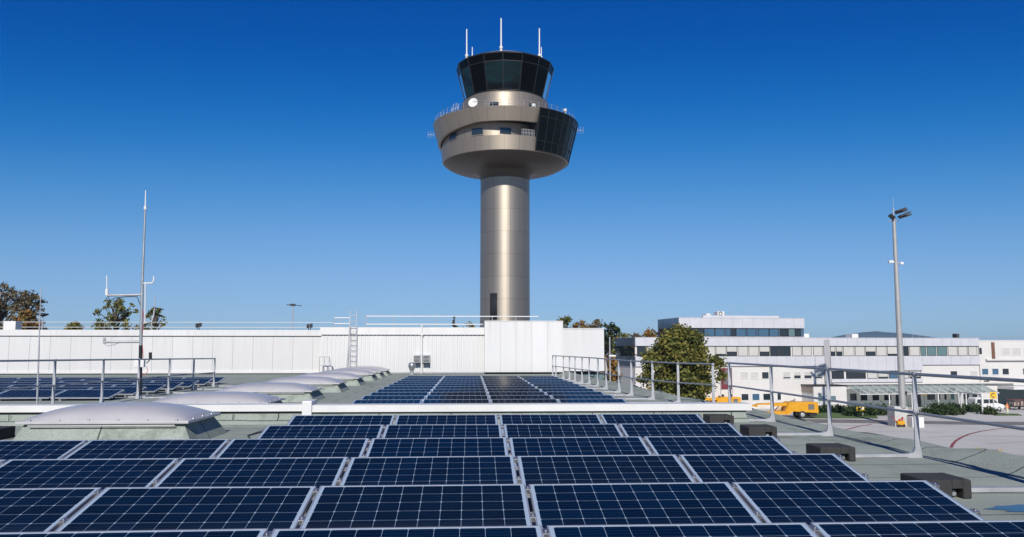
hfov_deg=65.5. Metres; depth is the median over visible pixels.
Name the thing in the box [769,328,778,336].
window
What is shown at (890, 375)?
window
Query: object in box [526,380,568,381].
solar panel
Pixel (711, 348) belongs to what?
window
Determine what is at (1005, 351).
window
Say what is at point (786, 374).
window
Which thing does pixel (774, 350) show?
window
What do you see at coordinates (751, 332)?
window
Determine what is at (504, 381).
solar panel
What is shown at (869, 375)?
window
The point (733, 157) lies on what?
sky
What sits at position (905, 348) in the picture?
window
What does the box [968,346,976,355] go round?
window
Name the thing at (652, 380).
guard rail
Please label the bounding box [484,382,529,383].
solar panel
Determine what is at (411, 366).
roof ventilator
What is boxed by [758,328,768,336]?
window
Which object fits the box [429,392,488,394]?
solar panel
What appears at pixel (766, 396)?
window
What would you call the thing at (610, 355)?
lamp post
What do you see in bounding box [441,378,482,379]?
solar panel
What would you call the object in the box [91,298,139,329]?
deciduous tree
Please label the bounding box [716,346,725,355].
window
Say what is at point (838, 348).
window
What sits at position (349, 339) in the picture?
access ladder
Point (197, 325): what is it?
camera post
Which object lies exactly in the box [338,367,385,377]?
skylight
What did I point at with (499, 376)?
solar panel
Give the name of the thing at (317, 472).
solar panel
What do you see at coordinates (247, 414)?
dividing wall
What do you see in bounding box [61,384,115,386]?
solar panel
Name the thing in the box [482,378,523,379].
solar panel
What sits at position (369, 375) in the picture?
skylight
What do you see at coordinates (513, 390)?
solar panel
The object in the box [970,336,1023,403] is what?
cream wing
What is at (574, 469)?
solar panel
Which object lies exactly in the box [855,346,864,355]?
window
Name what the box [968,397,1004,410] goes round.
parked van
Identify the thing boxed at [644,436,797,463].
solar panel
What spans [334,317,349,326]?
roof railing
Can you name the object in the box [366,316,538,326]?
roof railing
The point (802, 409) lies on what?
boom loader
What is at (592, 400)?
solar panel
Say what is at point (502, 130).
window
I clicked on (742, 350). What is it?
window
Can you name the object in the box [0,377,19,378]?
solar panel
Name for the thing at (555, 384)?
solar panel
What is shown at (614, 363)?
deciduous tree
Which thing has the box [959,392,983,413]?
portal frame
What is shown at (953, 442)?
apron marking
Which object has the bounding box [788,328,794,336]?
window
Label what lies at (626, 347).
side window
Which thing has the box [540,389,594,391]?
solar panel
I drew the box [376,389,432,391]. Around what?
solar panel
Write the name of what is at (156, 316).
deciduous tree
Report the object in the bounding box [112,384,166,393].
solar panel
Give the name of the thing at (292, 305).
street lamp
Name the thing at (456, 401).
solar panel
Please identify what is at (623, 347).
side window
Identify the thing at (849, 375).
window
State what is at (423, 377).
solar panel
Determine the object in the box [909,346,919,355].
window
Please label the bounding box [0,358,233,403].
guard rail
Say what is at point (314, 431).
solar panel
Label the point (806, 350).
window
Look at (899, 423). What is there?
hydrant cart
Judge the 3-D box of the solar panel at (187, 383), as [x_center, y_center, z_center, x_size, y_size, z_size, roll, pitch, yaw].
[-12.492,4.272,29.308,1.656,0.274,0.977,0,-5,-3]
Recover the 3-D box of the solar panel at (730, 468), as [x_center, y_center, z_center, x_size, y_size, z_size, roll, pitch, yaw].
[2.551,2.059,7.660,1.656,0.413,0.971,0,-6,-3]
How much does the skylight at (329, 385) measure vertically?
0.502 m
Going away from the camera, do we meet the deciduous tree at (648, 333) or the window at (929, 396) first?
the window at (929, 396)
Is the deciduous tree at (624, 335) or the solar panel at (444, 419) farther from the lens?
the deciduous tree at (624, 335)
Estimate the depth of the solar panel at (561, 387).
25.52 m
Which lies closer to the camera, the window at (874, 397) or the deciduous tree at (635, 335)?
the window at (874, 397)
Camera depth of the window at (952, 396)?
132.13 m
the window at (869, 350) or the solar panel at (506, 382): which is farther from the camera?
the window at (869, 350)
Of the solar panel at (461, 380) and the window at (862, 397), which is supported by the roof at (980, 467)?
the solar panel at (461, 380)
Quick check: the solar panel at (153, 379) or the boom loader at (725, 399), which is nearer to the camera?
the solar panel at (153, 379)
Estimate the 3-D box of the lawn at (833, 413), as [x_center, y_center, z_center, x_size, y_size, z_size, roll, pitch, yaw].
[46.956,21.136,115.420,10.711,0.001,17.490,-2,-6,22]
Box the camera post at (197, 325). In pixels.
[195,323,201,329]
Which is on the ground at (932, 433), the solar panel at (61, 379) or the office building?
the office building
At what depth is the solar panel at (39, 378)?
32.54 m
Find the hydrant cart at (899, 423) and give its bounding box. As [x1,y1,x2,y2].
[891,417,905,426]
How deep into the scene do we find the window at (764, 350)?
127.75 m
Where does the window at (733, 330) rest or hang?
in the office building
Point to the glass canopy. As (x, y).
(938, 393)
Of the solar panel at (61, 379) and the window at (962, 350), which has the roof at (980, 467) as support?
the solar panel at (61, 379)
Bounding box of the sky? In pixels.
[0,0,1023,342]
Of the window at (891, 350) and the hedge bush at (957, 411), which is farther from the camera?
the window at (891, 350)
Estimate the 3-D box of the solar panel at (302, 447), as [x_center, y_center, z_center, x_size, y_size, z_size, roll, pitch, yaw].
[-2.485,2.196,9.053,1.656,0.413,0.971,0,-6,-3]
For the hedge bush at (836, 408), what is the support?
on the ground at (932, 433)
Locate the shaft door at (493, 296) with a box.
[490,293,496,319]
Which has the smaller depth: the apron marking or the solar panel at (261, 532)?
the solar panel at (261, 532)
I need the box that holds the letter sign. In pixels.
[990,392,996,407]
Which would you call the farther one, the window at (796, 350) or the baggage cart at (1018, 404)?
the window at (796, 350)
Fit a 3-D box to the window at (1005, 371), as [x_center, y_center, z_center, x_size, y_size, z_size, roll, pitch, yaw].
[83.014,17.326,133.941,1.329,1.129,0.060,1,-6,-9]
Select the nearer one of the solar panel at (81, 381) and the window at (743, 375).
the solar panel at (81, 381)
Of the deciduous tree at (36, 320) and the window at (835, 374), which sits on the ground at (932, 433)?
the deciduous tree at (36, 320)
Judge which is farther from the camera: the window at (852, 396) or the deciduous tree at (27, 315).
the window at (852, 396)
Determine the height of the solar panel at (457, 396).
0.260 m
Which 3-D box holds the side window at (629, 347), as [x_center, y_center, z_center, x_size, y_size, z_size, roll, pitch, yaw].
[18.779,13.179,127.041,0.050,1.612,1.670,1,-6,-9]
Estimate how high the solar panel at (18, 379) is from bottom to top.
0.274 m
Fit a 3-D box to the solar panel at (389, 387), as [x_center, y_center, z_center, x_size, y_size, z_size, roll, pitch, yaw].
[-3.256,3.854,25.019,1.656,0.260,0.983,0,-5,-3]
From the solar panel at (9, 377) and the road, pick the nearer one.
the solar panel at (9, 377)
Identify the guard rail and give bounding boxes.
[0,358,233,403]
[551,355,714,402]
[727,362,1023,491]
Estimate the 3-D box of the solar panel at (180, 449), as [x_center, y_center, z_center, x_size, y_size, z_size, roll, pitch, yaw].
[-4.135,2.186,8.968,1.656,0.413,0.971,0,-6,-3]
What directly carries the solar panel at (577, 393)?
on the roof at (980, 467)
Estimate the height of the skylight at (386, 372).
0.502 m
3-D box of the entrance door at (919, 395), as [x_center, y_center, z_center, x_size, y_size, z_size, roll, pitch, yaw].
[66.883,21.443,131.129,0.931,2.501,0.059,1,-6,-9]
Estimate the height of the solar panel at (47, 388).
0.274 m
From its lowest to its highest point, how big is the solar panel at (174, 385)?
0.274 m
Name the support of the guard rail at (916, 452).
on the roof at (980, 467)
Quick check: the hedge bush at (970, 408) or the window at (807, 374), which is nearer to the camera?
the hedge bush at (970, 408)
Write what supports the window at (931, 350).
in the office building
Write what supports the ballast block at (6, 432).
on the roof at (980, 467)
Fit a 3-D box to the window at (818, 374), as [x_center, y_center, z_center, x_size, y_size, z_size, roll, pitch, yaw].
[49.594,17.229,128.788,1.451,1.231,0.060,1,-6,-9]
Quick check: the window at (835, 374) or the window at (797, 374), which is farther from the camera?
the window at (835, 374)
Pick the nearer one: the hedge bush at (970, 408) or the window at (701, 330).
the hedge bush at (970, 408)
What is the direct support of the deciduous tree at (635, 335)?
on the ground at (932, 433)
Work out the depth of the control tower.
117.46 m
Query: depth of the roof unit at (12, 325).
48.09 m
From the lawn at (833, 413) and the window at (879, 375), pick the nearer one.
the lawn at (833, 413)
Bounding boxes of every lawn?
[794,411,877,417]
[997,413,1019,414]
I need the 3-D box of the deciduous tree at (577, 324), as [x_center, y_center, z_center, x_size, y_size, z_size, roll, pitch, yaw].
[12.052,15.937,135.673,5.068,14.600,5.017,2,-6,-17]
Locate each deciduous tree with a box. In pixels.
[0,282,30,329]
[11,309,41,329]
[14,289,47,316]
[30,318,48,329]
[64,321,84,329]
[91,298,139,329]
[139,307,167,329]
[558,315,572,327]
[570,319,587,327]
[587,319,607,355]
[600,356,622,381]
[601,321,620,370]
[610,332,631,370]
[629,332,641,336]
[635,323,727,400]
[641,327,657,336]
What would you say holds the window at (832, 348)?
in the office building
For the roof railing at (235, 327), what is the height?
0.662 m
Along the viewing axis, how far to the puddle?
7.42 m
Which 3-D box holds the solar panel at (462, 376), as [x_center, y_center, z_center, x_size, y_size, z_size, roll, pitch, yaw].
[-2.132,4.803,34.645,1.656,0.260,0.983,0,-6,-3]
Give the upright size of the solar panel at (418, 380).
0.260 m
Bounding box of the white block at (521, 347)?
[482,321,603,378]
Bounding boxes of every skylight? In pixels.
[13,402,226,440]
[152,391,285,403]
[219,382,325,401]
[266,376,349,392]
[299,372,365,385]
[322,369,378,380]
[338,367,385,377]
[345,366,391,375]
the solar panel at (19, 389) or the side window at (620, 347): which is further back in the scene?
the side window at (620, 347)
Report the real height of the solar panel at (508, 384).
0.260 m
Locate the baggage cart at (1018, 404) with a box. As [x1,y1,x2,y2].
[1006,399,1023,409]
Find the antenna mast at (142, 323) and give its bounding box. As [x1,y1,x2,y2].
[103,190,155,396]
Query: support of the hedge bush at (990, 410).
on the ground at (932, 433)
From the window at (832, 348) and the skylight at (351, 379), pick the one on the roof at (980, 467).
the skylight at (351, 379)
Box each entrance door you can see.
[895,391,898,404]
[917,391,920,405]
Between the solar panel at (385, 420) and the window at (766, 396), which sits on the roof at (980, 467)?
the solar panel at (385, 420)
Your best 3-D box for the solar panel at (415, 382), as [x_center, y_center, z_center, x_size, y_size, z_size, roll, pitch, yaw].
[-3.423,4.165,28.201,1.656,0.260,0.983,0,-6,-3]
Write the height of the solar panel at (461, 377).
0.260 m
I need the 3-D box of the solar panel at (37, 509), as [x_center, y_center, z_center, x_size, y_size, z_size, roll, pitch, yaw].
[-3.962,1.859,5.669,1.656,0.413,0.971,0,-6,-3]
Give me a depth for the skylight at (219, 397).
17.45 m
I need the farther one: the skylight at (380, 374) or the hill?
the hill
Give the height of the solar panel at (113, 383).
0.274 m
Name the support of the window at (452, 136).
in the control tower
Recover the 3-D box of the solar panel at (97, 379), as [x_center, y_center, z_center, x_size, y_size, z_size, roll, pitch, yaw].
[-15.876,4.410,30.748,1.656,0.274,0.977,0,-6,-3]
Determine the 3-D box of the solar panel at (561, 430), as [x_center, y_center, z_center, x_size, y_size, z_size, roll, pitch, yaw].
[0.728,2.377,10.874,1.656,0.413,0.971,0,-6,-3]
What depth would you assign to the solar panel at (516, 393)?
22.23 m
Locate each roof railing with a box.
[65,322,333,329]
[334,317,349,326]
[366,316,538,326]
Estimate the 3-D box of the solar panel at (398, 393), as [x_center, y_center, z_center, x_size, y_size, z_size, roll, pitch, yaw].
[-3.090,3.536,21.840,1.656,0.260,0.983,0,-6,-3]
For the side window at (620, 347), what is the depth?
131.93 m
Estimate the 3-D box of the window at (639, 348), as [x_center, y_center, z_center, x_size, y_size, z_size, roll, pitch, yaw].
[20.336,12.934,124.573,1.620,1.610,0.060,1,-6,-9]
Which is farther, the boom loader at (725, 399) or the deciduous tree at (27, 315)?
the boom loader at (725, 399)
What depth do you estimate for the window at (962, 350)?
133.23 m
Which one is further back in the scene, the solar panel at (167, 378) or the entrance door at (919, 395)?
the entrance door at (919, 395)
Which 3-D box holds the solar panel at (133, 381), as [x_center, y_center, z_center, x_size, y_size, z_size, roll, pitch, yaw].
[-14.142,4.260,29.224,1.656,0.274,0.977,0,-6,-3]
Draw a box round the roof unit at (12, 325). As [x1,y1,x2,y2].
[3,321,21,329]
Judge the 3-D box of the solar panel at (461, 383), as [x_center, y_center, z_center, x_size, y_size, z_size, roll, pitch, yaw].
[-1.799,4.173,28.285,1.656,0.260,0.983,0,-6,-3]
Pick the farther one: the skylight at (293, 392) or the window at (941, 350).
the window at (941, 350)
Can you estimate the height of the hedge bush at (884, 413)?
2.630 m
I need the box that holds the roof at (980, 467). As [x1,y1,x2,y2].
[0,371,1023,527]
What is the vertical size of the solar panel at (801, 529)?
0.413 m
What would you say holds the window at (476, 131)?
in the control tower
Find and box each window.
[449,131,456,140]
[471,127,483,135]
[499,126,511,134]
[616,346,618,355]
[619,346,621,355]
[622,346,624,355]
[625,346,627,355]
[628,346,630,355]
[631,346,634,355]
[637,346,646,355]
[693,328,703,334]
[704,328,714,335]
[705,346,714,355]
[715,328,724,336]
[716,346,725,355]
[726,328,729,336]
[726,346,736,355]
[731,328,735,336]
[736,328,745,336]
[738,346,747,355]
[740,372,748,378]
[741,393,748,400]
[747,328,755,336]
[748,346,758,355]
[750,372,758,378]
[752,393,759,400]
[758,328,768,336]
[759,346,769,355]
[761,371,768,378]
[763,393,769,400]
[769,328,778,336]
[770,346,778,355]
[779,346,790,355]
[780,328,787,336]
[782,371,790,378]
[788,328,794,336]
[792,346,801,355]
[793,371,800,378]
[795,328,800,336]
[802,346,811,355]
[803,371,811,378]
[813,346,822,355]
[814,371,822,378]
[817,395,824,401]
[830,346,835,355]
[831,371,843,378]
[836,346,842,355]
[843,346,853,355]
[846,371,865,378]
[849,393,856,400]
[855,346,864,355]
[860,393,867,400]
[865,346,875,355]
[867,373,877,378]
[872,393,879,400]
[876,346,886,355]
[878,373,887,377]
[883,393,891,400]
[887,346,896,355]
[889,371,897,377]
[903,346,908,355]
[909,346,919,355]
[909,371,920,377]
[920,346,925,355]
[926,346,936,355]
[926,392,935,399]
[937,346,946,355]
[948,346,957,355]
[950,371,957,374]
[950,392,954,399]
[958,346,967,355]
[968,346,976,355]
[969,370,977,375]
[981,368,988,374]
[992,368,998,374]
[1001,348,1010,354]
[1002,368,1008,374]
[1011,348,1021,354]
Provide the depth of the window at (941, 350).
132.64 m
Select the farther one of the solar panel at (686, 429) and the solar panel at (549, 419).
the solar panel at (549, 419)
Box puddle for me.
[985,504,1023,511]
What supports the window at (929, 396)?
in the office building
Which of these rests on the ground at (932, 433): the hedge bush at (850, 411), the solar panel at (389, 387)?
the hedge bush at (850, 411)
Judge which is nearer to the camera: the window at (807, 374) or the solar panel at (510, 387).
the solar panel at (510, 387)
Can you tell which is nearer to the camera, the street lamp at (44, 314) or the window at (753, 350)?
the street lamp at (44, 314)
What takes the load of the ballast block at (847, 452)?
on the roof at (980, 467)
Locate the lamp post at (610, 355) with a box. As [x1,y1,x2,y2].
[609,337,615,380]
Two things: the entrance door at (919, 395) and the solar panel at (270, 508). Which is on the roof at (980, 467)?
the solar panel at (270, 508)
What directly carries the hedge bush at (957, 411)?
on the ground at (932, 433)
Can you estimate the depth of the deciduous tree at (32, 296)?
108.44 m
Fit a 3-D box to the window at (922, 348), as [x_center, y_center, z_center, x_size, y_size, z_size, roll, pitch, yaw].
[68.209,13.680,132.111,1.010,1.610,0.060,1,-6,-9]
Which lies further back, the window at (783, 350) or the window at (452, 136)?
the window at (783, 350)
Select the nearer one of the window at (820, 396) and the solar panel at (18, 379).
the solar panel at (18, 379)
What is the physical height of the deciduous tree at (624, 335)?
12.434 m
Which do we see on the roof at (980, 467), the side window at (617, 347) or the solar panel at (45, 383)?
the solar panel at (45, 383)
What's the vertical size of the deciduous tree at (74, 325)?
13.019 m
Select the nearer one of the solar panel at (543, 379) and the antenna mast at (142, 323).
the antenna mast at (142, 323)
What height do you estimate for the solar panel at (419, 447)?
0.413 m
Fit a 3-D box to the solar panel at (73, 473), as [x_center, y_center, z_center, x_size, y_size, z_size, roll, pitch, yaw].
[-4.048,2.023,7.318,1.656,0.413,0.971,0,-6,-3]
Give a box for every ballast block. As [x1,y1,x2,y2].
[0,426,14,439]
[703,414,733,423]
[740,424,776,436]
[806,443,855,461]
[900,473,971,498]
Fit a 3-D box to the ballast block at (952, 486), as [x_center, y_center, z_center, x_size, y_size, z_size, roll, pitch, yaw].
[4.322,2.217,8.138,0.476,0.189,0.476,0,-6,-3]
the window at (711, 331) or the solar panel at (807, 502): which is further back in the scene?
the window at (711, 331)
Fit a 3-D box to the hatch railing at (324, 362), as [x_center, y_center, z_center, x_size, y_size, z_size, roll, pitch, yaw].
[-10.298,5.433,44.631,1.107,1.000,0.343,-3,-7,31]
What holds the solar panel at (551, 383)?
on the roof at (980, 467)
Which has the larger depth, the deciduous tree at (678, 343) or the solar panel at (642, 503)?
the deciduous tree at (678, 343)
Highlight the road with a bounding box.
[804,419,1023,424]
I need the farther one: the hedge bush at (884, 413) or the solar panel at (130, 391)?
the hedge bush at (884, 413)
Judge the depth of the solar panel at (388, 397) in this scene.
20.45 m
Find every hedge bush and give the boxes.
[817,402,846,412]
[841,400,882,415]
[877,401,891,415]
[918,405,966,415]
[927,400,954,408]
[951,401,965,407]
[963,402,985,412]
[976,405,1000,414]
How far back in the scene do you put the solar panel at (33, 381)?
29.39 m
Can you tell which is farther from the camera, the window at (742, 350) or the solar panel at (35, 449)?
the window at (742, 350)
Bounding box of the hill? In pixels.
[830,331,936,337]
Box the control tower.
[433,18,580,326]
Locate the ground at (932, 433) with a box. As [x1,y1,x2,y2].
[606,348,1023,455]
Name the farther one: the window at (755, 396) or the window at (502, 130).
the window at (755, 396)
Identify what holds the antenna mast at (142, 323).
on the roof at (980, 467)
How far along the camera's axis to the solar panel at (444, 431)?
10.99 m
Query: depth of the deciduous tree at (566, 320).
142.90 m
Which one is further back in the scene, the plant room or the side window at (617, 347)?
the side window at (617, 347)
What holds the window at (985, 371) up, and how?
in the cream wing
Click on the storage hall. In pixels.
(238, 352)
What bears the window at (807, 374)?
in the office building
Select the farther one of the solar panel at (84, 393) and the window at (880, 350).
the window at (880, 350)
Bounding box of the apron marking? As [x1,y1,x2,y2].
[950,428,1003,447]
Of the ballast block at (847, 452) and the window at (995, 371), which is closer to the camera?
the ballast block at (847, 452)
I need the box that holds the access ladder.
[346,311,356,366]
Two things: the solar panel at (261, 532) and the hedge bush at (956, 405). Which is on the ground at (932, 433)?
the hedge bush at (956, 405)
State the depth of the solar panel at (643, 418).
12.84 m
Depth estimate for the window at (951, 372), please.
132.61 m
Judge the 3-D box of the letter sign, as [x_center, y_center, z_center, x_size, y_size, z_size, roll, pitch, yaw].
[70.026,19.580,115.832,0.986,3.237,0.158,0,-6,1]
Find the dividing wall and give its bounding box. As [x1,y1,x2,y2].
[0,399,751,425]
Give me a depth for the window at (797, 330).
128.97 m
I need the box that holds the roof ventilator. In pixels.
[408,362,415,374]
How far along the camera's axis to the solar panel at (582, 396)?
20.70 m
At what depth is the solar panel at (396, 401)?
18.90 m
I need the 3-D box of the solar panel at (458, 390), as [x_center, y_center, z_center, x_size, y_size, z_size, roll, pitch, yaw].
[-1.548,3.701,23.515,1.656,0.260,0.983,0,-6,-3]
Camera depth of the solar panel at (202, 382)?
31.10 m
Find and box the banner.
[720,368,732,396]
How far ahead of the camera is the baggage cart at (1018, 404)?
124.23 m
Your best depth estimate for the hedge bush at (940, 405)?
121.26 m
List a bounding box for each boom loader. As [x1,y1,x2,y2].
[705,395,740,401]
[752,400,818,418]
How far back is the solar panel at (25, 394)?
22.68 m
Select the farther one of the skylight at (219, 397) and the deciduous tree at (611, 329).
the deciduous tree at (611, 329)
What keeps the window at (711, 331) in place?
in the office building
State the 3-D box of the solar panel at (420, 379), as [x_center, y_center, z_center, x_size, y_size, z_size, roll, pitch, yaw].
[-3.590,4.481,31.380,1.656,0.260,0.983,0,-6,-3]
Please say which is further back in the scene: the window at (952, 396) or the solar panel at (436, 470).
the window at (952, 396)
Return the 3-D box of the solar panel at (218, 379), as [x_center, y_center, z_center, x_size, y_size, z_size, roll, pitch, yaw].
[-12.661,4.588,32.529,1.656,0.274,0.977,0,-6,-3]
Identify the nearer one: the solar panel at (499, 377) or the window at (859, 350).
the solar panel at (499, 377)
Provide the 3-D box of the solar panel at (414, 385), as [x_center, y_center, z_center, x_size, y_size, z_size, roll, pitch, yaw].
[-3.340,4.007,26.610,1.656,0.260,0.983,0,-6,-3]
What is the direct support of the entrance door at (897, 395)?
in the office building
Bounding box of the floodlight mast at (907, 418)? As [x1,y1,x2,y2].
[887,207,923,427]
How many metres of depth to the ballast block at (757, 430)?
13.19 m
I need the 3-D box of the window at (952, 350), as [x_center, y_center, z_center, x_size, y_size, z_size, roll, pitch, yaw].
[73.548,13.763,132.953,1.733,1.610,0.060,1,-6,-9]
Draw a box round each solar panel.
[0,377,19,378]
[0,379,39,380]
[0,382,39,384]
[0,387,36,389]
[0,389,66,400]
[0,440,87,460]
[0,458,179,489]
[0,487,101,531]
[0,528,270,536]
[9,385,62,386]
[13,381,61,382]
[18,377,61,378]
[33,387,92,389]
[35,382,85,384]
[39,379,83,380]
[50,389,124,400]
[55,486,318,532]
[60,377,100,378]
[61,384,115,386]
[62,380,100,381]
[63,439,230,459]
[81,379,116,380]
[86,382,135,383]
[90,387,146,396]
[104,377,142,378]
[109,380,153,381]
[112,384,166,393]
[134,379,167,380]
[134,382,183,390]
[147,377,184,378]
[153,380,198,388]
[153,457,350,515]
[170,379,212,386]
[183,377,225,384]
[215,438,371,485]
[257,425,385,453]
[270,525,549,536]
[287,415,396,436]
[300,484,535,527]
[339,456,520,485]
[352,399,423,403]
[361,395,426,399]
[365,437,511,456]
[369,392,429,395]
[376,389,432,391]
[382,386,434,388]
[382,424,503,437]
[388,384,436,386]
[392,382,438,383]
[394,414,499,424]
[397,380,440,381]
[400,379,440,379]
[403,377,443,378]
[407,376,443,376]
[422,399,491,402]
[425,395,489,398]
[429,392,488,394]
[432,389,486,391]
[434,386,485,388]
[436,384,484,386]
[438,382,483,383]
[440,380,483,381]
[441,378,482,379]
[443,377,481,378]
[444,376,480,376]
[481,376,517,376]
[482,377,520,378]
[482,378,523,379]
[483,380,525,381]
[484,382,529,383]
[485,384,531,385]
[485,386,536,388]
[486,389,540,391]
[488,392,545,394]
[489,395,553,398]
[490,399,558,402]
[499,414,602,435]
[503,424,622,449]
[509,436,655,469]
[517,454,696,497]
[518,376,555,376]
[521,377,559,377]
[523,378,563,379]
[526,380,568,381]
[529,382,573,383]
[529,482,761,528]
[532,384,579,385]
[536,386,587,388]
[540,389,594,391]
[545,391,604,394]
[547,522,819,536]
[551,395,616,398]
[558,399,626,402]
[600,414,705,435]
[620,423,745,451]
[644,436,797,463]
[679,454,869,483]
[732,480,984,525]
[810,520,1023,536]
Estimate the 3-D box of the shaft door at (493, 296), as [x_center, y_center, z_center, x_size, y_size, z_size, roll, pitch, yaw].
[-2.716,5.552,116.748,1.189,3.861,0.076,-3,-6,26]
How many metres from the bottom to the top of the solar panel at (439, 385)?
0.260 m
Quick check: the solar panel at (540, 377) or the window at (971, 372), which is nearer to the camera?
the solar panel at (540, 377)
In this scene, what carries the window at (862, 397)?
in the office building
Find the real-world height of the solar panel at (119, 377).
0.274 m
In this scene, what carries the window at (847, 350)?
in the office building
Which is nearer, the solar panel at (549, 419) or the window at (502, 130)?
the solar panel at (549, 419)
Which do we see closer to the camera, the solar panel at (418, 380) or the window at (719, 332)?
the solar panel at (418, 380)
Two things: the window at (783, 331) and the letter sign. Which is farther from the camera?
the window at (783, 331)
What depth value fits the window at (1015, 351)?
134.63 m
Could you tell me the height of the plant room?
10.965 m
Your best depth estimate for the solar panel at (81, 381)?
29.47 m
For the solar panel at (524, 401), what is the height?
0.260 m
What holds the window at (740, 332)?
in the office building
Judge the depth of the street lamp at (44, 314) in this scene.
60.04 m
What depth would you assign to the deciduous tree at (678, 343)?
94.57 m
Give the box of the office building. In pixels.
[615,311,1015,408]
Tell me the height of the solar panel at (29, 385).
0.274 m
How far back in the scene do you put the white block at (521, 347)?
45.65 m
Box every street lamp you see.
[37,313,48,329]
[286,304,301,329]
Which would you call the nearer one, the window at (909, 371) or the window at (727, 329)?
the window at (727, 329)
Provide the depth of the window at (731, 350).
126.88 m
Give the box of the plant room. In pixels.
[320,325,484,373]
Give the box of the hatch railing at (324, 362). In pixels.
[319,356,331,371]
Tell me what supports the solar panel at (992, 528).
on the roof at (980, 467)
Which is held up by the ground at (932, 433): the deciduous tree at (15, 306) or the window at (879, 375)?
the deciduous tree at (15, 306)
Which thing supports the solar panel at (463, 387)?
on the roof at (980, 467)
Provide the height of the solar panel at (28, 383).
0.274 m
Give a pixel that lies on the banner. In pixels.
(725, 384)
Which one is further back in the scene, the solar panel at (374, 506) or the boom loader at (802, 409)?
the boom loader at (802, 409)
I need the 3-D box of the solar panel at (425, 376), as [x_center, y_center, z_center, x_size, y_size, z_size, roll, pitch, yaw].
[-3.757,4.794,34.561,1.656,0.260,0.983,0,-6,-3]
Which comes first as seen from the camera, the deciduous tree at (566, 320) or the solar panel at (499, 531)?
the solar panel at (499, 531)
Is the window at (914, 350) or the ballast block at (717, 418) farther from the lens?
the window at (914, 350)
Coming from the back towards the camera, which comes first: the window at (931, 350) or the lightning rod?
the window at (931, 350)
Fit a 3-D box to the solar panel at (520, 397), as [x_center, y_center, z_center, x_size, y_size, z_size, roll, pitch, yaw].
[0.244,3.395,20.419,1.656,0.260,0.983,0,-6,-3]
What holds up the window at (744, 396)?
in the office building
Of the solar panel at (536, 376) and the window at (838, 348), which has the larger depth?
the window at (838, 348)
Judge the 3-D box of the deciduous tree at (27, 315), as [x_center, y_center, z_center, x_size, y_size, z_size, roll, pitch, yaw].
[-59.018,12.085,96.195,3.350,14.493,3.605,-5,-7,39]
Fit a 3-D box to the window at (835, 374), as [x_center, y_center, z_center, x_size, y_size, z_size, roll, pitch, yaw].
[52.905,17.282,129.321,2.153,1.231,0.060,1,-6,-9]
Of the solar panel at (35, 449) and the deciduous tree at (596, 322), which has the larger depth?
the deciduous tree at (596, 322)
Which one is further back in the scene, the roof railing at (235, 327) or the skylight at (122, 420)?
the roof railing at (235, 327)
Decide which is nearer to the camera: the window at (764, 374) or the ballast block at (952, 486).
the ballast block at (952, 486)
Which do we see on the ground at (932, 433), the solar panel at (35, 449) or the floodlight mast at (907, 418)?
the floodlight mast at (907, 418)
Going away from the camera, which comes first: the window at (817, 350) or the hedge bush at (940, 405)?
the hedge bush at (940, 405)
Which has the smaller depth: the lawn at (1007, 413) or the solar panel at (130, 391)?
the solar panel at (130, 391)
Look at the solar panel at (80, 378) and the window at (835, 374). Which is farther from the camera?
the window at (835, 374)
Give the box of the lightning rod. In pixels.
[36,290,40,403]
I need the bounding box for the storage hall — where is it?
[0,330,321,374]
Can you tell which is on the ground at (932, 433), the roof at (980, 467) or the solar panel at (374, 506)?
the roof at (980, 467)
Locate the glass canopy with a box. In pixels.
[848,384,996,408]
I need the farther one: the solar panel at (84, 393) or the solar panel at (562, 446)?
the solar panel at (84, 393)
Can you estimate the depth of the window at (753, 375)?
127.06 m
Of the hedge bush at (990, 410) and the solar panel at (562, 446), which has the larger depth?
the hedge bush at (990, 410)
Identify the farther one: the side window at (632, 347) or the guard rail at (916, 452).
the side window at (632, 347)
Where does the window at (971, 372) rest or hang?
in the office building
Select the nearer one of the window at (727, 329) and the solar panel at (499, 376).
the solar panel at (499, 376)

